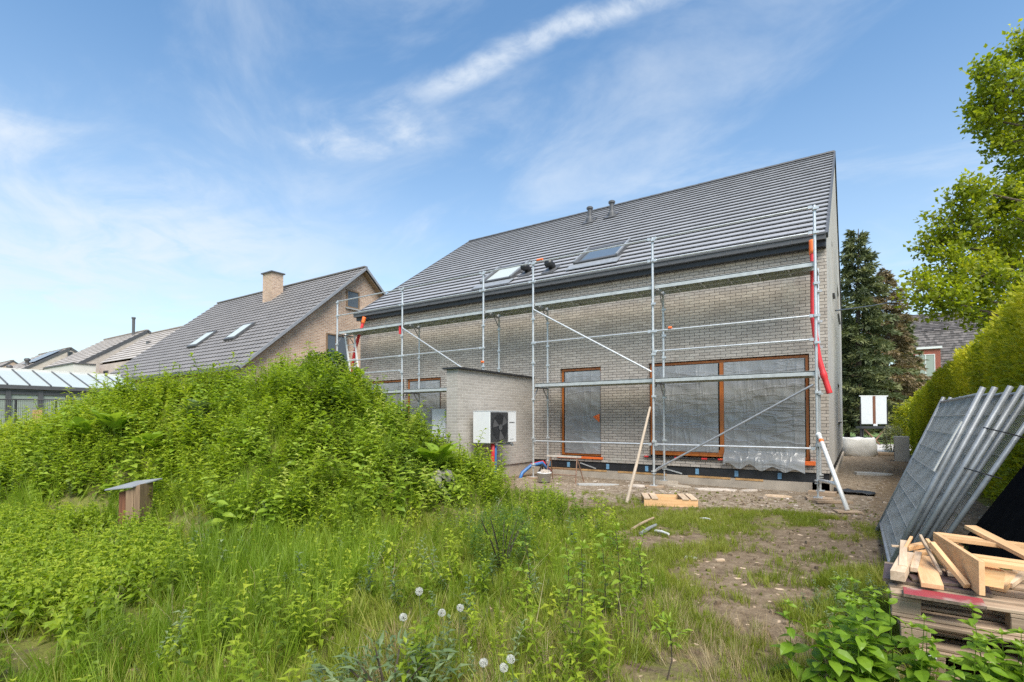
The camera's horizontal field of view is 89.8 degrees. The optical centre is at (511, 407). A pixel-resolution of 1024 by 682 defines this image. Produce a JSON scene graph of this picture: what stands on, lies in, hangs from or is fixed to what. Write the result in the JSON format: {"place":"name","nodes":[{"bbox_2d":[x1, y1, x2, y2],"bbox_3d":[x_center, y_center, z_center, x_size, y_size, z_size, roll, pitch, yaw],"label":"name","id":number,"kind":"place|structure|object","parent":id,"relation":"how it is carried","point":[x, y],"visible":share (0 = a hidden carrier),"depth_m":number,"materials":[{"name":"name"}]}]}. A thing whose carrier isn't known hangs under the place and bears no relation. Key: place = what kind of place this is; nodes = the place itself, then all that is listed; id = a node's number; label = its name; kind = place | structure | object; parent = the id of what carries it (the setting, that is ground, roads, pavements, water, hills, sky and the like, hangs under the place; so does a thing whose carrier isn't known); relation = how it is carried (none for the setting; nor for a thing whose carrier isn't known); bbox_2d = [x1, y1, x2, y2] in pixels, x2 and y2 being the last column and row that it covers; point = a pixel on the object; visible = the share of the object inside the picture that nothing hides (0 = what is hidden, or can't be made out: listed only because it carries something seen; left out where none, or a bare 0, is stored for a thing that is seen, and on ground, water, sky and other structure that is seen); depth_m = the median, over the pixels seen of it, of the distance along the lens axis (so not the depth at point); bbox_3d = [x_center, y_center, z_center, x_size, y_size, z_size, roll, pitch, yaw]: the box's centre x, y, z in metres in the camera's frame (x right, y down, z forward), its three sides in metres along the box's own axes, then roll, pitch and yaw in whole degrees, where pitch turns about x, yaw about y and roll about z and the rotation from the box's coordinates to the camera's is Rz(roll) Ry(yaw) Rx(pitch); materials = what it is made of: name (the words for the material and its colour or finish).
{"place":"outdoors","nodes":[
{"label":"outdoors","id":0,"kind":"place"},
{"bbox_2d":[6,347,77,369],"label":"row house","id":1,"kind":"structure","parent":0,"point":[40,361],"depth_m":40.71,"materials":[{"name":"beige brick"}]},
{"bbox_2d":[39,317,150,372],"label":"row house","id":2,"kind":"structure","parent":0,"point":[89,359],"depth_m":32.62,"materials":[{"name":"tile"}]},
{"bbox_2d":[99,325,183,373],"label":"row house","id":3,"kind":"structure","parent":0,"point":[122,357],"depth_m":29.59,"materials":[{"name":"beige brick"}]},
{"bbox_2d":[111,266,385,387],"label":"neighbour house","id":4,"kind":"structure","parent":0,"point":[273,318],"depth_m":22.69,"materials":[{"name":"tile"}]},
{"bbox_2d":[186,330,217,347],"bbox_3d":[-14.378,-3.180,23.829,0.840,0.882,0.995,-1,-2,34],"label":"roof window","id":5,"kind":"structure","parent":4,"relation":"in","point":[207,335],"depth_m":23.66,"materials":[{"name":"glass"}]},
{"bbox_2d":[223,322,255,340],"bbox_3d":[-11.788,-3.298,22.210,0.840,0.882,0.995,-1,-2,34],"label":"roof window","id":6,"kind":"structure","parent":4,"relation":"in","point":[245,327],"depth_m":22.04,"materials":[{"name":"glass"}]},
{"bbox_2d":[326,333,348,362],"bbox_3d":[-7.532,-2.546,22.193,0.042,1.250,1.150,-1,-2,34],"label":"window","id":7,"kind":"structure","parent":4,"relation":"in","point":[330,338],"depth_m":22.11,"materials":[{"name":"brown glass"}]},
{"bbox_2d":[345,289,359,310],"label":"window","id":8,"kind":"structure","parent":4,"relation":"in","point":[353,304],"depth_m":22.89,"materials":[{"name":"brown wood"}]},
{"bbox_2d":[0,379,1022,681],"bbox_3d":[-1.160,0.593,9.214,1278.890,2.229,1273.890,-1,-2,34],"label":"ground","id":9,"kind":"structure","parent":0,"point":[760,611],"depth_m":5.75,"materials":[{"name":"soil"}]},
{"bbox_2d":[0,399,82,426],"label":"wire fence","id":10,"kind":"object","parent":9,"relation":"on","point":[15,405],"visible":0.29,"depth_m":14.74,"materials":[{"name":"grey metal"}]},
{"bbox_2d":[0,367,136,428],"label":"veranda","id":11,"kind":"object","parent":9,"relation":"on","point":[16,383],"visible":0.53,"depth_m":16.65,"materials":[{"name":"glass"}]},
{"bbox_2d":[61,416,104,440],"bbox_3d":[-7.040,0.338,8.464,0.609,0.406,0.631,1,-2,-41],"label":"dock plant","id":12,"kind":"object","parent":9,"relation":"on","point":[80,422],"visible":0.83,"depth_m":8.33,"materials":[{"name":"green plant"}]},
{"bbox_2d":[0,499,190,665],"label":"nettles","id":13,"kind":"object","parent":9,"relation":"on","point":[9,599],"visible":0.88,"depth_m":4.42,"materials":[{"name":"green plant"}]},
{"bbox_2d":[87,408,140,435],"bbox_3d":[-6.520,0.235,8.414,0.701,0.464,0.765,0,-1,-4],"label":"dock plant","id":14,"kind":"object","parent":9,"relation":"on","point":[113,421],"visible":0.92,"depth_m":8.28,"materials":[{"name":"green plant"}]},
{"bbox_2d":[105,478,161,530],"bbox_3d":[-5.122,1.328,6.961,0.518,0.712,0.370,0,-1,0],"label":"insect box","id":15,"kind":"object","parent":9,"relation":"on","point":[136,493],"visible":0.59,"depth_m":6.88,"materials":[{"name":"brown wood"}]},
{"bbox_2d":[124,431,166,451],"bbox_3d":[-5.787,0.544,8.153,0.621,0.338,0.520,0,-1,-8],"label":"dock plant","id":16,"kind":"object","parent":9,"relation":"on","point":[148,436],"visible":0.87,"depth_m":8.08,"materials":[{"name":"green plant"}]},
{"bbox_2d":[177,398,218,419],"bbox_3d":[-5.167,0.025,8.384,0.654,0.376,0.550,0,-1,10],"label":"dock plant","id":17,"kind":"object","parent":9,"relation":"on","point":[203,405],"visible":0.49,"depth_m":8.34,"materials":[{"name":"green plant"}]},
{"bbox_2d":[0,355,488,572],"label":"nettles","id":18,"kind":"object","parent":9,"relation":"on","point":[97,477],"visible":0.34,"depth_m":8.01,"materials":[{"name":"green plant"}]},
{"bbox_2d":[0,347,507,534],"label":"broad weeds","id":19,"kind":"object","parent":9,"relation":"on","point":[377,477],"visible":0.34,"depth_m":7.75,"materials":[{"name":"green plant"}]},
{"bbox_2d":[0,347,507,530],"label":"pale weeds","id":20,"kind":"object","parent":9,"relation":"on","point":[370,473],"visible":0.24,"depth_m":7.58,"materials":[{"name":"green plant"}]},
{"bbox_2d":[0,366,588,555],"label":"nettles","id":21,"kind":"object","parent":9,"relation":"on","point":[348,456],"visible":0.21,"depth_m":7.97,"materials":[{"name":"green plant"}]},
{"bbox_2d":[0,341,598,594],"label":"weeds","id":22,"kind":"object","parent":9,"relation":"on","point":[7,432],"visible":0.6,"depth_m":7.93,"materials":[{"name":"green plant"}]},
{"bbox_2d":[11,449,639,681],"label":"grey weeds","id":23,"kind":"object","parent":9,"relation":"on","point":[395,598],"visible":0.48,"depth_m":4.03,"materials":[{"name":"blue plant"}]},
{"bbox_2d":[301,348,349,374],"bbox_3d":[-3.469,-0.735,9.577,0.938,0.731,0.914,0,-1,-19],"label":"bush","id":24,"kind":"object","parent":9,"relation":"on","point":[336,358],"visible":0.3,"depth_m":9.44,"materials":[{"name":"green plant"}]},
{"bbox_2d":[0,368,664,681],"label":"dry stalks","id":25,"kind":"object","parent":9,"relation":"on","point":[367,563],"visible":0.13,"depth_m":4.54,"materials":[{"name":"plant"}]},
{"bbox_2d":[12,433,656,681],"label":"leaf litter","id":26,"kind":"object","parent":9,"relation":"on","point":[354,628],"visible":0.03,"depth_m":3.59,"materials":[{"name":"brown plant"}]},
{"bbox_2d":[0,460,670,681],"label":"weeds","id":27,"kind":"object","parent":9,"relation":"on","point":[248,667],"visible":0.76,"depth_m":3.37,"materials":[{"name":"green plant"}]},
{"bbox_2d":[0,355,687,681],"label":"long grass","id":28,"kind":"structure","parent":9,"relation":"on","point":[260,557],"depth_m":4.56,"materials":[{"name":"plant"}]},
{"bbox_2d":[0,480,703,681],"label":"short grass","id":29,"kind":"structure","parent":9,"relation":"on","point":[632,647],"depth_m":3.61,"materials":[{"name":"plant"}]},
{"bbox_2d":[302,627,469,681],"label":"bush","id":30,"kind":"object","parent":9,"relation":"on","point":[379,642],"visible":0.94,"depth_m":2.64,"materials":[{"name":"green plant"}]},
{"bbox_2d":[408,441,458,485],"bbox_3d":[-1.272,0.877,8.160,0.921,0.716,0.865,0,-1,-11],"label":"dock plant","id":31,"kind":"object","parent":9,"relation":"on","point":[436,454],"visible":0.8,"depth_m":8.01,"materials":[{"name":"green plant"}]},
{"bbox_2d":[442,367,534,476],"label":"garden wall","id":32,"kind":"structure","parent":9,"relation":"on","point":[470,391],"depth_m":12.49,"materials":[{"name":"grey brick"}]},
{"bbox_2d":[473,410,516,471],"bbox_3d":[-0.440,0.889,11.939,0.667,1.633,1.070,-1,-2,34],"label":"heat pump","id":33,"kind":"object","parent":32,"relation":"attached to","point":[499,425],"visible":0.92,"depth_m":11.57,"materials":[{"name":"white paint"}]},
{"bbox_2d":[465,504,540,573],"bbox_3d":[-0.097,1.298,4.971,0.726,0.696,0.724,0,-1,-14],"label":"bush","id":34,"kind":"object","parent":9,"relation":"on","point":[509,551],"visible":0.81,"depth_m":4.93,"materials":[{"name":"green plant"}]},
{"bbox_2d":[513,527,545,604],"bbox_3d":[0.135,1.247,3.968,0.289,0.630,0.196,0,-1,13],"label":"sapling","id":35,"kind":"object","parent":9,"relation":"on","point":[529,554],"visible":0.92,"depth_m":3.99,"materials":[{"name":"green plant"}]},
{"bbox_2d":[537,469,551,481],"bbox_3d":[0.754,1.588,12.016,0.344,0.283,0.344,-1,-2,34],"label":"mortar bucket","id":36,"kind":"object","parent":9,"relation":"on","point":[544,474],"visible":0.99,"depth_m":11.90,"materials":[{"name":"white paint"}]},
{"bbox_2d":[547,455,583,483],"bbox_3d":[1.227,1.445,12.182,0.900,0.625,0.464,-1,-2,34],"label":"trestle","id":37,"kind":"object","parent":9,"relation":"on","point":[576,469],"visible":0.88,"depth_m":12.10,"materials":[{"name":"metal"}]},
{"bbox_2d":[554,537,585,614],"bbox_3d":[0.442,1.253,3.769,0.276,0.614,0.219,-1,-2,34],"label":"sapling","id":38,"kind":"object","parent":9,"relation":"on","point":[566,577],"visible":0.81,"depth_m":3.75,"materials":[{"name":"green plant"}]},
{"bbox_2d":[559,539,597,649],"bbox_3d":[0.429,1.188,3.215,0.266,0.710,0.195,0,-1,-2],"label":"sapling","id":39,"kind":"object","parent":9,"relation":"on","point":[569,585],"visible":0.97,"depth_m":3.25,"materials":[{"name":"green plant"}]},
{"bbox_2d":[335,205,849,510],"bbox_3d":[-0.067,-0.980,13.060,14.426,5.495,2.062,-1,-2,34],"label":"scaffolding","id":40,"kind":"object","parent":9,"relation":"on","point":[771,273],"visible":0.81,"depth_m":11.45,"materials":[{"name":"metal"}]},
{"bbox_2d":[344,334,358,370],"bbox_3d":[-5.372,-1.632,17.303,0.157,1.821,1.024,1,-2,-41],"label":"ladder","id":41,"kind":"object","parent":40,"relation":"attached to","point":[354,344],"visible":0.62,"depth_m":17.34,"materials":[{"name":"white metal"}]},
{"bbox_2d":[809,239,832,393],"bbox_3d":[5.890,-1.774,9.871,0.223,3.032,0.422,0,-1,-20],"label":"drain hose","id":42,"kind":"object","parent":40,"relation":"hanging from","point":[824,377],"visible":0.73,"depth_m":9.87,"materials":[{"name":"red plastic"}]},
{"bbox_2d":[353,150,843,491],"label":"semi detached house","id":43,"kind":"structure","parent":9,"relation":"on","point":[699,412],"depth_m":12.85,"materials":[{"name":"grey brick"}]},
{"bbox_2d":[371,380,403,413],"bbox_3d":[-4.234,0.246,17.411,1.740,2.310,0.107,-1,-2,34],"label":"window","id":44,"kind":"structure","parent":43,"relation":"in","point":[391,385],"depth_m":17.23,"materials":[{"name":"orange glass"}]},
{"bbox_2d":[408,378,440,442],"bbox_3d":[-2.788,0.224,16.442,1.460,2.310,0.108,-1,-2,34],"label":"window","id":45,"kind":"structure","parent":43,"relation":"in","point":[433,400],"depth_m":16.35,"materials":[{"name":"orange glass"}]},
{"bbox_2d":[432,409,446,436],"bbox_3d":[-2.188,0.459,15.787,0.540,0.850,0.222,-1,-2,34],"label":"meter cabinet","id":46,"kind":"object","parent":43,"relation":"attached to","point":[436,415],"visible":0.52,"depth_m":15.67,"materials":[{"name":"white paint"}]},
{"bbox_2d":[471,259,530,289],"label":"roof window","id":47,"kind":"structure","parent":43,"relation":"in","point":[504,276],"depth_m":15.51,"materials":[{"name":"glass"}]},
{"bbox_2d":[561,367,602,458],"bbox_3d":[1.778,0.141,13.332,1.290,2.325,0.195,-1,-2,34],"label":"window","id":48,"kind":"structure","parent":43,"relation":"in","point":[581,406],"depth_m":13.31,"materials":[{"name":"orange wood"}]},
{"bbox_2d":[565,238,630,270],"bbox_3d":[2.409,-4.184,14.004,1.480,0.977,1.320,-1,-2,34],"label":"roof window","id":49,"kind":"structure","parent":43,"relation":"in","point":[609,255],"depth_m":13.87,"materials":[{"name":"glass"}]},
{"bbox_2d":[644,355,815,473],"bbox_3d":[4.659,0.145,11.362,3.530,2.421,0.261,-1,-2,34],"label":"window","id":50,"kind":"structure","parent":43,"relation":"in","point":[698,412],"depth_m":11.20,"materials":[{"name":"orange wood"}]},
{"bbox_2d":[594,540,623,618],"bbox_3d":[0.674,1.265,3.734,0.227,0.591,0.224,1,-2,-43],"label":"sapling","id":51,"kind":"object","parent":9,"relation":"on","point":[601,556],"visible":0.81,"depth_m":3.74,"materials":[{"name":"green plant"}]},
{"bbox_2d":[596,523,639,617],"bbox_3d":[0.781,1.191,3.687,0.306,0.732,0.241,-1,-2,34],"label":"sapling","id":52,"kind":"object","parent":9,"relation":"on","point":[617,569],"visible":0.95,"depth_m":3.68,"materials":[{"name":"green plant"}]},
{"bbox_2d":[338,578,905,681],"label":"dry grass","id":53,"kind":"structure","parent":9,"relation":"on","point":[724,620],"depth_m":3.21,"materials":[{"name":"plant"}]},
{"bbox_2d":[625,407,650,503],"bbox_3d":[2.514,0.838,10.105,0.066,1.783,2.377,-1,-1,25],"label":"timber prop","id":54,"kind":"object","parent":9,"relation":"on","point":[636,464],"visible":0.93,"depth_m":9.88,"materials":[{"name":"grey wood"}]},
{"bbox_2d":[624,542,658,596],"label":"sapling","id":55,"kind":"object","parent":9,"relation":"on","point":[640,564],"visible":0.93,"depth_m":4.13,"materials":[{"name":"green plant"}]},
{"bbox_2d":[641,493,697,506],"bbox_3d":[2.741,1.611,8.997,0.880,0.140,0.640,0,-1,10],"label":"pallet","id":56,"kind":"object","parent":9,"relation":"on","point":[678,499],"visible":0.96,"depth_m":8.74,"materials":[{"name":"brown wood"}]},
{"bbox_2d":[651,611,693,680],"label":"sapling","id":57,"kind":"object","parent":9,"relation":"on","point":[669,637],"visible":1,"depth_m":2.90,"materials":[{"name":"green plant"}]},
{"bbox_2d":[592,487,976,681],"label":"soil clods","id":58,"kind":"object","parent":9,"relation":"on","point":[771,611],"visible":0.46,"depth_m":5.89,"materials":[{"name":"soil"}]},
{"bbox_2d":[623,496,966,676],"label":"wood chips","id":59,"kind":"object","parent":9,"relation":"on","point":[758,557],"visible":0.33,"depth_m":5.67,"materials":[{"name":"wood"}]},
{"bbox_2d":[801,571,888,626],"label":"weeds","id":60,"kind":"object","parent":9,"relation":"on","point":[841,589],"visible":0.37,"depth_m":3.97,"materials":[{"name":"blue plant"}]},
{"bbox_2d":[767,575,944,681],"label":"nettle clump","id":61,"kind":"object","parent":9,"relation":"on","point":[862,666],"visible":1,"depth_m":2.71,"materials":[{"name":"green plant"}]},
{"bbox_2d":[843,437,876,456],"bbox_3d":[14.152,1.573,20.991,1.287,0.760,1.158,-1,-2,34],"label":"bulk bag","id":62,"kind":"object","parent":9,"relation":"on","point":[860,446],"visible":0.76,"depth_m":20.52,"materials":[{"name":"fabric"}]},
{"bbox_2d":[814,555,937,680],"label":"long grass","id":63,"kind":"structure","parent":9,"relation":"on","point":[859,587],"depth_m":4.38,"materials":[{"name":"plant"}]},
{"bbox_2d":[840,229,920,436],"bbox_3d":[22.247,-4.728,33.092,6.662,13.940,6.663,0,-1,-7],"label":"conifer","id":64,"kind":"object","parent":9,"relation":"on","point":[867,380],"visible":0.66,"depth_m":32.43,"materials":[{"name":"green plant"}]},
{"bbox_2d":[842,267,932,439],"bbox_3d":[26.528,-3.808,36.009,7.057,12.200,6.079,0,-1,-10],"label":"conifer","id":65,"kind":"object","parent":9,"relation":"on","point":[904,341],"visible":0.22,"depth_m":35.39,"materials":[{"name":"green plant"}]},
{"bbox_2d":[877,424,906,451],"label":"shrub","id":66,"kind":"object","parent":9,"relation":"on","point":[886,434],"visible":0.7,"depth_m":21.25,"materials":[{"name":"green plant"}]},
{"bbox_2d":[889,396,910,450],"bbox_3d":[17.621,0.803,22.465,1.664,2.606,1.906,0,-1,2],"label":"shrub","id":67,"kind":"object","parent":9,"relation":"on","point":[904,416],"visible":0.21,"depth_m":22.50,"materials":[{"name":"plant"}]},
{"bbox_2d":[894,436,909,461],"bbox_3d":[13.755,1.448,18.133,0.423,0.880,0.420,-1,-2,34],"label":"concrete block","id":68,"kind":"object","parent":9,"relation":"on","point":[901,448],"depth_m":17.96,"materials":[{"name":"concrete"}]},
{"bbox_2d":[877,319,927,433],"bbox_3d":[29.125,-2.215,37.979,3.673,9.105,3.983,-1,-2,34],"label":"conifer","id":69,"kind":"object","parent":9,"relation":"on","point":[911,330],"visible":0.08,"depth_m":37.61,"materials":[{"name":"green plant"}]},
{"bbox_2d":[875,386,985,562],"bbox_3d":[4.376,0.712,5.526,0.740,1.736,2.403,-1,-2,34],"label":"fence panel","id":70,"kind":"object","parent":9,"relation":"on","point":[931,481],"visible":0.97,"depth_m":5.27,"materials":[{"name":"metal"}]},
{"bbox_2d":[933,421,961,470],"bbox_3d":[3.781,0.334,4.460,0.210,0.442,0.061,-1,-2,43],"label":"white batten","id":71,"kind":"object","parent":70,"relation":"on","point":[947,445],"visible":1,"depth_m":4.45,"materials":[{"name":"metal"}]},
{"bbox_2d":[884,386,997,555],"bbox_3d":[4.465,0.712,5.550,0.779,1.737,2.483,-1,-2,34],"label":"fence panel","id":72,"kind":"object","parent":9,"relation":"on","point":[988,397],"visible":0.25,"depth_m":4.59,"materials":[{"name":"metal"}]},
{"bbox_2d":[888,385,1013,551],"bbox_3d":[4.454,0.709,5.426,0.819,1.738,2.443,-1,-2,34],"label":"fence panel","id":73,"kind":"object","parent":9,"relation":"on","point":[982,433],"visible":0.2,"depth_m":4.44,"materials":[{"name":"metal"}]},
{"bbox_2d":[891,18,1023,332],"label":"broadleaf tree","id":74,"kind":"object","parent":9,"relation":"on","point":[987,268],"visible":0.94,"depth_m":11.77,"materials":[{"name":"green plant"}]},
{"bbox_2d":[896,385,1023,551],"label":"fence panel","id":75,"kind":"object","parent":9,"relation":"on","point":[990,437],"visible":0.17,"depth_m":4.41,"materials":[{"name":"metal"}]},
{"bbox_2d":[899,602,1023,681],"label":"nettle clump","id":76,"kind":"object","parent":9,"relation":"on","point":[1004,671],"visible":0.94,"depth_m":2.50,"materials":[{"name":"green plant"}]},
{"bbox_2d":[904,312,1021,375],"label":"red brick house","id":77,"kind":"structure","parent":9,"relation":"on","point":[937,343],"depth_m":48.90,"materials":[{"name":"tile"}]},
{"bbox_2d":[915,354,934,375],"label":"window","id":78,"kind":"structure","parent":77,"relation":"in","point":[930,362],"depth_m":48.19,"materials":[{"name":"white metal"}]},
{"bbox_2d":[911,631,1019,679],"bbox_3d":[3.064,1.473,3.014,1.206,0.143,0.800,-1,-2,32],"label":"pallet","id":79,"kind":"object","parent":9,"relation":"on","point":[941,635],"visible":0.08,"depth_m":3.05,"materials":[{"name":"brown wood"}]},
{"bbox_2d":[897,604,1023,664],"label":"pallet","id":80,"kind":"object","parent":79,"relation":"on","point":[916,632],"visible":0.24,"depth_m":3.01,"materials":[{"name":"brown wood"}]},
{"bbox_2d":[884,562,1023,637],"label":"pallet","id":81,"kind":"object","parent":80,"relation":"on","point":[1008,605],"visible":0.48,"depth_m":3.04,"materials":[{"name":"brown wood"}]},
{"bbox_2d":[883,563,992,597],"bbox_3d":[2.726,1.106,3.323,0.523,0.022,0.422,-1,-2,37],"label":"film board","id":82,"kind":"object","parent":81,"relation":"on","point":[908,581],"visible":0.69,"depth_m":3.21,"materials":[{"name":"wood"}]},
{"bbox_2d":[890,552,913,581],"bbox_3d":[2.573,1.038,3.381,0.075,0.060,0.498,-1,2,43],"label":"wood offcut","id":83,"kind":"object","parent":82,"relation":"on","point":[899,573],"visible":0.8,"depth_m":3.23,"materials":[{"name":"wood"}]},
{"bbox_2d":[899,540,906,566],"bbox_3d":[2.692,1.004,3.532,0.042,0.031,0.622,-1,2,38],"label":"wood offcut","id":84,"kind":"object","parent":83,"relation":"on","point":[903,556],"visible":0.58,"depth_m":3.48,"materials":[{"name":"wood"}]},
{"bbox_2d":[908,573,969,587],"bbox_3d":[2.682,1.082,3.220,0.303,0.018,0.142,-1,-1,27],"label":"film board","id":85,"kind":"object","parent":82,"relation":"on","point":[949,581],"visible":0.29,"depth_m":3.21,"materials":[{"name":"wood"}]},
{"bbox_2d":[910,551,921,571],"bbox_3d":[2.728,1.035,3.465,0.040,0.028,0.437,-1,1,41],"label":"wood offcut","id":86,"kind":"object","parent":85,"relation":"on","point":[915,563],"visible":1,"depth_m":3.42,"materials":[{"name":"wood"}]},
{"bbox_2d":[919,534,941,574],"bbox_3d":[2.826,0.985,3.474,0.016,0.022,0.513,-1,14,27],"label":"wood offcut","id":87,"kind":"object","parent":85,"relation":"on","point":[932,558],"visible":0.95,"depth_m":3.44,"materials":[{"name":"wood"}]},
{"bbox_2d":[929,542,970,587],"bbox_3d":[2.743,0.980,3.227,0.030,0.030,0.365,0,28,9],"label":"wood offcut","id":88,"kind":"object","parent":82,"relation":"on","point":[951,566],"visible":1,"depth_m":3.20,"materials":[{"name":"brown wood"}]},
{"bbox_2d":[903,587,986,609],"bbox_3d":[2.493,1.098,2.974,0.363,0.020,0.152,-1,-2,36],"label":"red board","id":89,"kind":"object","parent":81,"relation":"on","point":[948,598],"visible":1,"depth_m":2.95,"materials":[{"name":"paint"}]},
{"bbox_2d":[917,555,943,589],"bbox_3d":[2.698,1.057,3.337,0.105,0.028,0.696,-1,0,35],"label":"wood offcut","id":90,"kind":"object","parent":89,"relation":"on","point":[928,575],"visible":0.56,"depth_m":3.20,"materials":[{"name":"brown wood"}]},
{"bbox_2d":[933,532,1023,595],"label":"timber crate","id":91,"kind":"object","parent":81,"relation":"on","point":[979,572],"visible":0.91,"depth_m":3.07,"materials":[{"name":"brown wood"}]},
{"bbox_2d":[964,525,1023,558],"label":"wood offcut","id":92,"kind":"object","parent":91,"relation":"on","point":[1001,542],"visible":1,"depth_m":3.48,"materials":[{"name":"brown wood"}]},
{"bbox_2d":[989,569,1017,592],"bbox_3d":[3.103,1.092,3.264,0.441,0.036,0.110,-1,-1,-39],"label":"wood offcut","id":93,"kind":"object","parent":81,"relation":"on","point":[1009,575],"visible":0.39,"depth_m":3.19,"materials":[{"name":"brown wood"}]},
{"bbox_2d":[1010,570,1023,587],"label":"wood offcut","id":94,"kind":"object","parent":81,"relation":"on","point":[1018,578],"visible":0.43,"depth_m":3.25,"materials":[{"name":"wood"}]},
{"bbox_2d":[907,277,1023,500],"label":"hedge","id":95,"kind":"object","parent":9,"relation":"on","point":[994,356],"visible":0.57,"depth_m":8.62,"materials":[{"name":"plant"}]},
{"bbox_2d":[910,397,1023,555],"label":"fence panel","id":96,"kind":"object","parent":9,"relation":"on","point":[1003,455],"visible":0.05,"depth_m":4.36,"materials":[{"name":"metal"}]},
{"bbox_2d":[914,393,1023,548],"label":"fence panel","id":97,"kind":"object","parent":9,"relation":"on","point":[993,446],"visible":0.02,"depth_m":4.42,"materials":[{"name":"metal"}]},
{"bbox_2d":[961,465,1023,570],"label":"black sheet","id":98,"kind":"object","parent":9,"relation":"on","point":[1002,517],"visible":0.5,"depth_m":5.43,"materials":[{"name":"plastic"}]},
{"bbox_2d":[0,0,1023,365],"label":"sky","id":99,"kind":"structure","parent":0,"point":[159,158],"materials":[{"name":"blue"}]},
{"bbox_2d":[509,475,982,529],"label":"gravel","id":100,"kind":"structure","parent":0,"point":[552,480],"depth_m":9.90,"materials":[{"name":"gravel"}]},
{"bbox_2d":[568,489,1013,681],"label":"short grass","id":101,"kind":"structure","parent":0,"point":[677,519],"depth_m":4.78,"materials":[{"name":"plant"}]},
{"bbox_2d":[877,444,910,451],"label":"street","id":102,"kind":"structure","parent":0,"point":[879,448],"depth_m":26.05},
{"bbox_2d":[856,396,892,444],"bbox_3d":[20.769,0.720,29.468,1.769,2.849,0.500,0,-1,0],"label":"notice board","id":103,"kind":"object","parent":102,"relation":"on","point":[873,409],"visible":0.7,"depth_m":29.46,"materials":[{"name":"white"}]},
{"bbox_2d":[837,455,989,506],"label":"gravel","id":104,"kind":"structure","parent":0,"point":[891,461],"depth_m":14.82,"materials":[{"name":"gravel"}]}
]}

